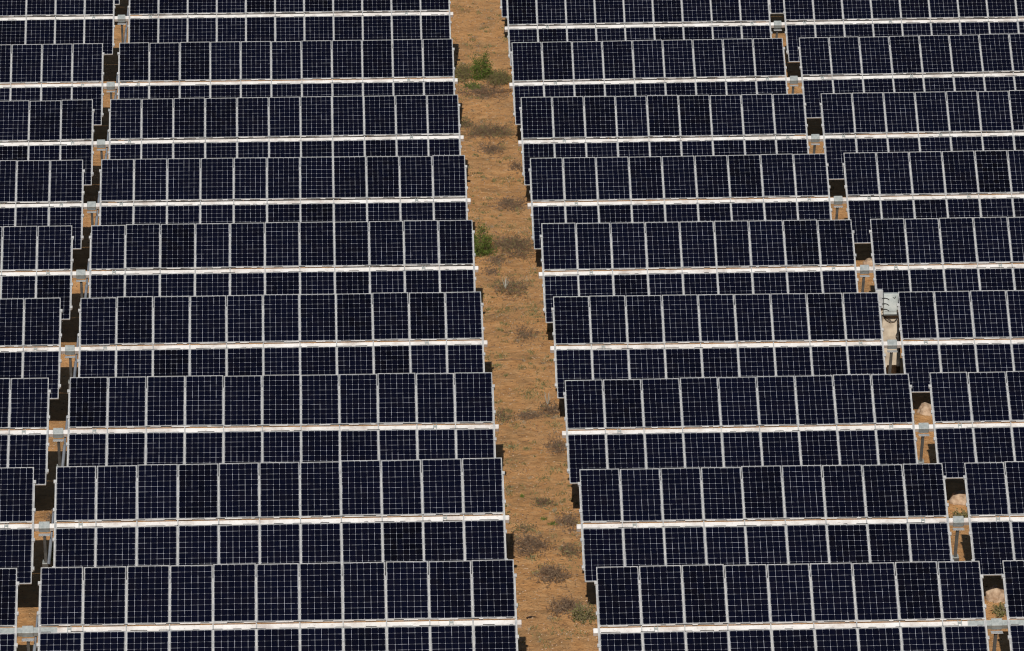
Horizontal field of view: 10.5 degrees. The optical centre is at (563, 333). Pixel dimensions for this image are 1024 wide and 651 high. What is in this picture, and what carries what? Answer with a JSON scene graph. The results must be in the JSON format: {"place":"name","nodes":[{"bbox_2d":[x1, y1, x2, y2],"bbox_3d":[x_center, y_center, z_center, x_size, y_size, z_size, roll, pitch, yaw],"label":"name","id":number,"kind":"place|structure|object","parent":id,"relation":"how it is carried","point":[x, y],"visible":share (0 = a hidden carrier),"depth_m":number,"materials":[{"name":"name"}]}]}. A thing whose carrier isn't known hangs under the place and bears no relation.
{"place":"outdoors","nodes":[
{"label":"outdoors","id":0,"kind":"place"},
{"bbox_2d":[44,510,51,521],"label":"dry shrub","id":1,"kind":"object","parent":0,"point":[50,516],"visible":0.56,"depth_m":144.66,"materials":[{"name":"plant"}]},
{"bbox_2d":[0,0,1023,650],"bbox_3d":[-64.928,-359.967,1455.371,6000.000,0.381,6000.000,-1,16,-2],"label":"ground","id":2,"kind":"structure","parent":0,"point":[514,378],"depth_m":159.65,"materials":[{"name":"brown soil"}]},
{"bbox_2d":[22,615,37,650],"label":"support post","id":3,"kind":"object","parent":2,"relation":"on","point":[27,631],"visible":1,"depth_m":130.01,"materials":[{"name":"metal"}]},
{"bbox_2d":[0,568,21,650],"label":"solar table","id":4,"kind":"object","parent":3,"relation":"on","point":[9,585],"visible":1,"depth_m":130.24,"materials":[{"name":"glass"}]},
{"bbox_2d":[33,559,521,650],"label":"solar table","id":5,"kind":"object","parent":3,"relation":"on","point":[189,599],"visible":1,"depth_m":130.47,"materials":[{"name":"glass"}]},
{"bbox_2d":[39,511,53,566],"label":"support post","id":6,"kind":"object","parent":2,"relation":"on","point":[44,527],"visible":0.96,"depth_m":138.07,"materials":[{"name":"metal"}]},
{"bbox_2d":[0,467,38,583],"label":"solar table","id":7,"kind":"object","parent":6,"relation":"on","point":[17,496],"visible":0.98,"depth_m":138.04,"materials":[{"name":"glass"}]},
{"bbox_2d":[50,458,508,579],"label":"solar table","id":8,"kind":"object","parent":6,"relation":"on","point":[233,494],"visible":0.9,"depth_m":138.36,"materials":[{"name":"glass"}]},
{"bbox_2d":[47,537,53,560],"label":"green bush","id":9,"kind":"object","parent":2,"relation":"on","point":[52,552],"visible":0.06,"depth_m":142.09,"materials":[{"name":"green plant"}]},
{"bbox_2d":[53,416,67,466],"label":"support post","id":10,"kind":"object","parent":2,"relation":"on","point":[57,432],"visible":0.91,"depth_m":145.75,"materials":[{"name":"metal"}]},
{"bbox_2d":[0,378,52,485],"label":"solar table","id":11,"kind":"object","parent":10,"relation":"on","point":[24,403],"visible":0.95,"depth_m":145.75,"materials":[{"name":"glass"}]},
{"bbox_2d":[63,372,498,478],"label":"solar table","id":12,"kind":"object","parent":10,"relation":"on","point":[180,405],"visible":0.91,"depth_m":146.09,"materials":[{"name":"glass"}]},
{"bbox_2d":[65,334,78,388],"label":"support post","id":13,"kind":"object","parent":2,"relation":"on","point":[69,349],"visible":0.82,"depth_m":153.77,"materials":[{"name":"metal"}]},
{"bbox_2d":[0,298,64,398],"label":"solar table","id":14,"kind":"object","parent":13,"relation":"on","point":[34,322],"visible":0.92,"depth_m":153.81,"materials":[{"name":"glass"}]},
{"bbox_2d":[75,292,487,387],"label":"solar table","id":15,"kind":"object","parent":13,"relation":"on","point":[358,320],"visible":0.88,"depth_m":154.12,"materials":[{"name":"glass"}]},
{"bbox_2d":[76,262,88,308],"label":"support post","id":16,"kind":"object","parent":2,"relation":"on","point":[80,274],"visible":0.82,"depth_m":161.57,"materials":[{"name":"metal"}]},
{"bbox_2d":[0,226,75,319],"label":"solar table","id":17,"kind":"object","parent":16,"relation":"on","point":[26,248],"visible":0.91,"depth_m":161.64,"materials":[{"name":"glass"}]},
{"bbox_2d":[85,220,477,307],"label":"solar table","id":18,"kind":"object","parent":16,"relation":"on","point":[145,249],"visible":0.86,"depth_m":161.97,"materials":[{"name":"glass"}]},
{"bbox_2d":[87,191,99,235],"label":"support post","id":19,"kind":"object","parent":2,"relation":"on","point":[91,205],"visible":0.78,"depth_m":169.41,"materials":[{"name":"metal"}]},
{"bbox_2d":[0,160,86,249],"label":"solar table","id":20,"kind":"object","parent":19,"relation":"on","point":[42,181],"visible":0.9,"depth_m":169.50,"materials":[{"name":"glass"}]},
{"bbox_2d":[96,155,470,234],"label":"solar table","id":21,"kind":"object","parent":19,"relation":"on","point":[245,181],"visible":0.85,"depth_m":169.83,"materials":[{"name":"glass"}]},
{"bbox_2d":[97,132,108,202],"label":"support post","id":22,"kind":"object","parent":2,"relation":"on","point":[100,143],"visible":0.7,"depth_m":177.13,"materials":[{"name":"metal"}]},
{"bbox_2d":[0,99,96,185],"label":"solar table","id":23,"kind":"object","parent":22,"relation":"on","point":[44,122],"visible":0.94,"depth_m":177.25,"materials":[{"name":"glass"}]},
{"bbox_2d":[105,95,463,168],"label":"solar table","id":24,"kind":"object","parent":22,"relation":"on","point":[150,123],"visible":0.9,"depth_m":177.58,"materials":[{"name":"glass"}]},
{"bbox_2d":[107,75,117,140],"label":"support post","id":25,"kind":"object","parent":2,"relation":"on","point":[110,85],"visible":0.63,"depth_m":185.09,"materials":[{"name":"metal"}]},
{"bbox_2d":[0,43,106,125],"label":"solar table","id":26,"kind":"object","parent":25,"relation":"on","point":[29,67],"visible":0.87,"depth_m":185.21,"materials":[{"name":"glass"}]},
{"bbox_2d":[115,39,457,107],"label":"solar table","id":27,"kind":"object","parent":25,"relation":"on","point":[192,65],"visible":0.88,"depth_m":185.55,"materials":[{"name":"glass"}]},
{"bbox_2d":[117,6,128,82],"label":"support post","id":28,"kind":"object","parent":2,"relation":"on","point":[121,18],"visible":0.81,"depth_m":193.67,"materials":[{"name":"metal"}]},
{"bbox_2d":[0,0,117,54],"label":"solar table","id":29,"kind":"object","parent":28,"relation":"on","point":[29,28],"visible":0.9,"depth_m":193.34,"materials":[{"name":"glass"}]},
{"bbox_2d":[125,0,452,51],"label":"solar table","id":30,"kind":"object","parent":28,"relation":"on","point":[333,22],"visible":0.91,"depth_m":193.66,"materials":[{"name":"glass"}]},
{"bbox_2d":[452,62,475,86],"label":"olive shrub","id":31,"kind":"object","parent":2,"relation":"on","point":[462,73],"visible":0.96,"depth_m":194.87,"materials":[{"name":"green plant"}]},
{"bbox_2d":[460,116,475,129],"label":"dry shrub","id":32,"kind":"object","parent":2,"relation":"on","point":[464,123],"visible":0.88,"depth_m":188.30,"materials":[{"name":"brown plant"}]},
{"bbox_2d":[461,81,483,91],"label":"green bush","id":33,"kind":"object","parent":2,"relation":"on","point":[473,86],"visible":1,"depth_m":193.20,"materials":[{"name":"green plant"}]},
{"bbox_2d":[468,50,493,80],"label":"green bush","id":34,"kind":"object","parent":2,"relation":"on","point":[479,71],"visible":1,"depth_m":193.98,"materials":[{"name":"green plant"}]},
{"bbox_2d":[455,78,511,102],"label":"dry shrub","id":35,"kind":"object","parent":2,"relation":"on","point":[485,93],"visible":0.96,"depth_m":192.44,"materials":[{"name":"plant"}]},
{"bbox_2d":[474,219,498,257],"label":"green bush","id":36,"kind":"object","parent":2,"relation":"on","point":[481,243],"visible":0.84,"depth_m":171.38,"materials":[{"name":"green plant"}]},
{"bbox_2d":[471,141,506,157],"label":"dry shrub","id":37,"kind":"object","parent":2,"relation":"on","point":[493,148],"visible":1,"depth_m":184.39,"materials":[{"name":"plant"}]},
{"bbox_2d":[478,265,500,275],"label":"dry shrub","id":38,"kind":"object","parent":2,"relation":"on","point":[491,271],"visible":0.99,"depth_m":169.64,"materials":[{"name":"plant"}]},
{"bbox_2d":[460,116,519,144],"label":"dry shrub","id":39,"kind":"object","parent":2,"relation":"on","point":[492,130],"visible":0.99,"depth_m":186.51,"materials":[{"name":"brown plant"}]},
{"bbox_2d":[479,254,506,265],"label":"dry shrub","id":40,"kind":"object","parent":2,"relation":"on","point":[495,262],"visible":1,"depth_m":170.91,"materials":[{"name":"plant"}]},
{"bbox_2d":[482,69,511,88],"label":"olive shrub","id":41,"kind":"object","parent":2,"relation":"on","point":[498,76],"visible":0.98,"depth_m":193.83,"materials":[{"name":"green plant"}]},
{"bbox_2d":[500,0,506,17],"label":"solar table","id":42,"kind":"object","parent":2,"relation":"on","point":[503,6],"visible":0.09,"depth_m":199.77,"materials":[{"name":"glass"}]},
{"bbox_2d":[481,192,530,211],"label":"dry shrub","id":43,"kind":"object","parent":2,"relation":"on","point":[507,203],"visible":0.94,"depth_m":177.46,"materials":[{"name":"plant"}]},
{"bbox_2d":[495,407,518,422],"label":"dry shrub","id":44,"kind":"object","parent":2,"relation":"on","point":[501,417],"visible":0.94,"depth_m":154.41,"materials":[{"name":"brown plant"}]},
{"bbox_2d":[21,2,999,647],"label":"ground weeds","id":45,"kind":"object","parent":2,"relation":"on","point":[519,340],"visible":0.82,"depth_m":160.34,"materials":[{"name":"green plant"}]},
{"bbox_2d":[484,229,538,264],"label":"dry shrub","id":46,"kind":"object","parent":2,"relation":"on","point":[506,245],"visible":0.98,"depth_m":172.12,"materials":[{"name":"brown plant"}]},
{"bbox_2d":[488,272,534,300],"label":"dry shrub","id":47,"kind":"object","parent":2,"relation":"on","point":[508,288],"visible":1,"depth_m":167.38,"materials":[{"name":"brown plant"}]},
{"bbox_2d":[21,0,1007,650],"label":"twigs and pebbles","id":48,"kind":"object","parent":2,"relation":"on","point":[503,318],"visible":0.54,"depth_m":162.74,"materials":[{"name":"wood"}]},
{"bbox_2d":[507,160,522,173],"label":"dry shrub","id":49,"kind":"object","parent":2,"relation":"on","point":[517,165],"visible":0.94,"depth_m":182.09,"materials":[{"name":"plant"}]},
{"bbox_2d":[496,321,548,345],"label":"dry shrub","id":50,"kind":"object","parent":2,"relation":"on","point":[529,331],"visible":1,"depth_m":162.66,"materials":[{"name":"plant"}]},
{"bbox_2d":[511,519,542,535],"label":"dry shrub","id":51,"kind":"object","parent":2,"relation":"on","point":[524,526],"visible":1,"depth_m":144.61,"materials":[{"name":"brown plant"}]},
{"bbox_2d":[513,407,544,420],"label":"dry shrub","id":52,"kind":"object","parent":2,"relation":"on","point":[522,415],"visible":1,"depth_m":154.52,"materials":[{"name":"plant"}]},
{"bbox_2d":[506,524,555,560],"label":"dry shrub","id":53,"kind":"object","parent":2,"relation":"on","point":[527,540],"visible":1,"depth_m":142.91,"materials":[{"name":"plant"}]},
{"bbox_2d":[529,494,555,510],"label":"dry shrub","id":54,"kind":"object","parent":2,"relation":"on","point":[541,503],"visible":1,"depth_m":146.77,"materials":[{"name":"brown plant"}]},
{"bbox_2d":[538,399,564,416],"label":"dry shrub","id":55,"kind":"object","parent":2,"relation":"on","point":[550,409],"visible":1,"depth_m":155.07,"materials":[{"name":"plant"}]},
{"bbox_2d":[527,556,577,590],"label":"dry shrub","id":56,"kind":"object","parent":2,"relation":"on","point":[549,571],"visible":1,"depth_m":140.36,"materials":[{"name":"plant"}]},
{"bbox_2d":[540,434,566,461],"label":"dry shrub","id":57,"kind":"object","parent":2,"relation":"on","point":[559,442],"visible":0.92,"depth_m":151.48,"materials":[{"name":"plant"}]},
{"bbox_2d":[549,509,579,532],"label":"dry shrub","id":58,"kind":"object","parent":2,"relation":"on","point":[568,519],"visible":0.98,"depth_m":145.20,"materials":[{"name":"plant"}]},
{"bbox_2d":[546,594,591,621],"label":"dry shrub","id":59,"kind":"object","parent":2,"relation":"on","point":[566,602],"visible":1,"depth_m":138.02,"materials":[{"name":"plant"}]},
{"bbox_2d":[557,539,581,563],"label":"dry shrub","id":60,"kind":"object","parent":2,"relation":"on","point":[567,552],"visible":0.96,"depth_m":142.52,"materials":[{"name":"brown plant"}]},
{"bbox_2d":[565,601,596,624],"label":"olive shrub","id":61,"kind":"object","parent":2,"relation":"on","point":[579,613],"visible":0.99,"depth_m":137.12,"materials":[{"name":"green plant"}]},
{"bbox_2d":[769,0,783,13],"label":"solar table","id":62,"kind":"object","parent":2,"relation":"on","point":[776,6],"visible":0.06,"depth_m":200.12,"materials":[{"name":"glass"}]},
{"bbox_2d":[772,21,781,77],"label":"support post","id":63,"kind":"object","parent":2,"relation":"on","point":[777,24],"visible":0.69,"depth_m":193.84,"materials":[{"name":"metal"}]},
{"bbox_2d":[505,0,773,65],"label":"solar table","id":64,"kind":"object","parent":63,"relation":"on","point":[574,14],"visible":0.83,"depth_m":193.71,"materials":[{"name":"glass"}]},
{"bbox_2d":[781,0,1023,61],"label":"solar table","id":65,"kind":"object","parent":63,"relation":"on","point":[832,13],"visible":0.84,"depth_m":194.04,"materials":[{"name":"glass"}]},
{"bbox_2d":[790,76,797,93],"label":"support post","id":66,"kind":"object","parent":2,"relation":"on","point":[793,79],"visible":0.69,"depth_m":185.99,"materials":[{"name":"metal"}]},
{"bbox_2d":[509,38,789,124],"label":"solar table","id":67,"kind":"object","parent":66,"relation":"on","point":[582,64],"visible":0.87,"depth_m":186.03,"materials":[{"name":"glass"}]},
{"bbox_2d":[798,33,1023,118],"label":"solar table","id":68,"kind":"object","parent":66,"relation":"on","point":[850,59],"visible":0.85,"depth_m":186.38,"materials":[{"name":"glass"}]},
{"bbox_2d":[811,134,819,153],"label":"support post","id":69,"kind":"object","parent":2,"relation":"on","point":[815,137],"visible":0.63,"depth_m":178.11,"materials":[{"name":"metal"}]},
{"bbox_2d":[518,94,810,185],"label":"solar table","id":70,"kind":"object","parent":69,"relation":"on","point":[714,118],"visible":0.82,"depth_m":178.13,"materials":[{"name":"glass"}]},
{"bbox_2d":[820,90,1023,179],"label":"solar table","id":71,"kind":"object","parent":69,"relation":"on","point":[896,116],"visible":0.86,"depth_m":178.48,"materials":[{"name":"glass"}]},
{"bbox_2d":[833,196,842,219],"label":"support post","id":72,"kind":"object","parent":2,"relation":"on","point":[838,200],"visible":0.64,"depth_m":170.36,"materials":[{"name":"metal"}]},
{"bbox_2d":[527,154,833,249],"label":"solar table","id":73,"kind":"object","parent":72,"relation":"on","point":[637,181],"visible":0.89,"depth_m":170.35,"materials":[{"name":"glass"}]},
{"bbox_2d":[842,150,1023,243],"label":"solar table","id":74,"kind":"object","parent":72,"relation":"on","point":[867,174],"visible":0.85,"depth_m":170.66,"materials":[{"name":"glass"}]},
{"bbox_2d":[860,265,869,292],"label":"support post","id":75,"kind":"object","parent":2,"relation":"on","point":[864,269],"visible":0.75,"depth_m":162.38,"materials":[{"name":"metal"}]},
{"bbox_2d":[539,219,859,322],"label":"solar table","id":76,"kind":"object","parent":75,"relation":"on","point":[584,249],"visible":0.83,"depth_m":162.33,"materials":[{"name":"glass"}]},
{"bbox_2d":[869,217,1023,302],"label":"solar table","id":77,"kind":"object","parent":75,"relation":"on","point":[962,240],"visible":0.89,"depth_m":162.66,"materials":[{"name":"glass"}]},
{"bbox_2d":[863,258,877,265],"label":"boulder","id":78,"kind":"object","parent":2,"relation":"on","point":[868,261],"visible":0.33,"depth_m":169.74,"materials":[{"name":"beige stone"}]},
{"bbox_2d":[875,289,900,373],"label":"inverter pillar","id":79,"kind":"structure","parent":2,"relation":"on","point":[888,302],"depth_m":156.12,"materials":[{"name":"concrete"}]},
{"bbox_2d":[887,339,897,373],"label":"support post","id":80,"kind":"object","parent":2,"relation":"on","point":[892,343],"visible":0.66,"depth_m":154.73,"materials":[{"name":"metal"}]},
{"bbox_2d":[550,292,887,398],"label":"solar table","id":81,"kind":"object","parent":80,"relation":"on","point":[684,321],"visible":0.94,"depth_m":154.63,"materials":[{"name":"glass"}]},
{"bbox_2d":[897,290,1023,392],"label":"solar table","id":82,"kind":"object","parent":80,"relation":"on","point":[982,314],"visible":0.89,"depth_m":154.92,"materials":[{"name":"glass"}]},
{"bbox_2d":[918,423,928,463],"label":"support post","id":83,"kind":"object","parent":2,"relation":"on","point":[923,427],"visible":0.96,"depth_m":146.29,"materials":[{"name":"metal"}]},
{"bbox_2d":[562,374,918,483],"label":"solar table","id":84,"kind":"object","parent":83,"relation":"on","point":[883,403],"visible":0.9,"depth_m":146.17,"materials":[{"name":"glass"}]},
{"bbox_2d":[928,371,1023,478],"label":"solar table","id":85,"kind":"object","parent":83,"relation":"on","point":[981,397],"visible":0.91,"depth_m":146.39,"materials":[{"name":"glass"}]},
{"bbox_2d":[917,402,931,415],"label":"boulder","id":86,"kind":"object","parent":2,"relation":"on","point":[925,409],"visible":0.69,"depth_m":154.08,"materials":[{"name":"beige stone"}]},
{"bbox_2d":[952,516,963,560],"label":"support post","id":87,"kind":"object","parent":2,"relation":"on","point":[958,521],"visible":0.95,"depth_m":138.59,"materials":[{"name":"metal"}]},
{"bbox_2d":[576,463,953,581],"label":"solar table","id":88,"kind":"object","parent":87,"relation":"on","point":[631,500],"visible":0.95,"depth_m":138.45,"materials":[{"name":"glass"}]},
{"bbox_2d":[963,461,1023,575],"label":"solar table","id":89,"kind":"object","parent":87,"relation":"on","point":[992,490],"visible":0.92,"depth_m":138.65,"materials":[{"name":"glass"}]},
{"bbox_2d":[949,490,966,504],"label":"boulder","id":90,"kind":"object","parent":2,"relation":"on","point":[958,498],"visible":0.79,"depth_m":146.21,"materials":[{"name":"beige stone"}]},
{"bbox_2d":[949,507,970,517],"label":"olive shrub","id":91,"kind":"object","parent":2,"relation":"on","point":[962,513],"visible":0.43,"depth_m":145.40,"materials":[{"name":"green plant"}]},
{"bbox_2d":[985,585,1004,602],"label":"boulder","id":92,"kind":"object","parent":2,"relation":"on","point":[994,593],"visible":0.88,"depth_m":138.33,"materials":[{"name":"beige stone"}]},
{"bbox_2d":[990,618,1002,650],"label":"support post","id":93,"kind":"object","parent":2,"relation":"on","point":[996,623],"visible":1,"depth_m":131.10,"materials":[{"name":"metal"}]},
{"bbox_2d":[593,561,990,650],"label":"solar table","id":94,"kind":"object","parent":93,"relation":"on","point":[652,600],"visible":1,"depth_m":131.12,"materials":[{"name":"glass"}]},
{"bbox_2d":[1001,560,1023,650],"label":"solar table","id":95,"kind":"object","parent":93,"relation":"on","point":[1012,576],"visible":1,"depth_m":131.39,"materials":[{"name":"glass"}]},
{"bbox_2d":[991,602,1005,618],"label":"olive shrub","id":96,"kind":"object","parent":2,"relation":"on","point":[1000,609],"visible":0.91,"depth_m":137.61,"materials":[{"name":"green plant"}]}
]}

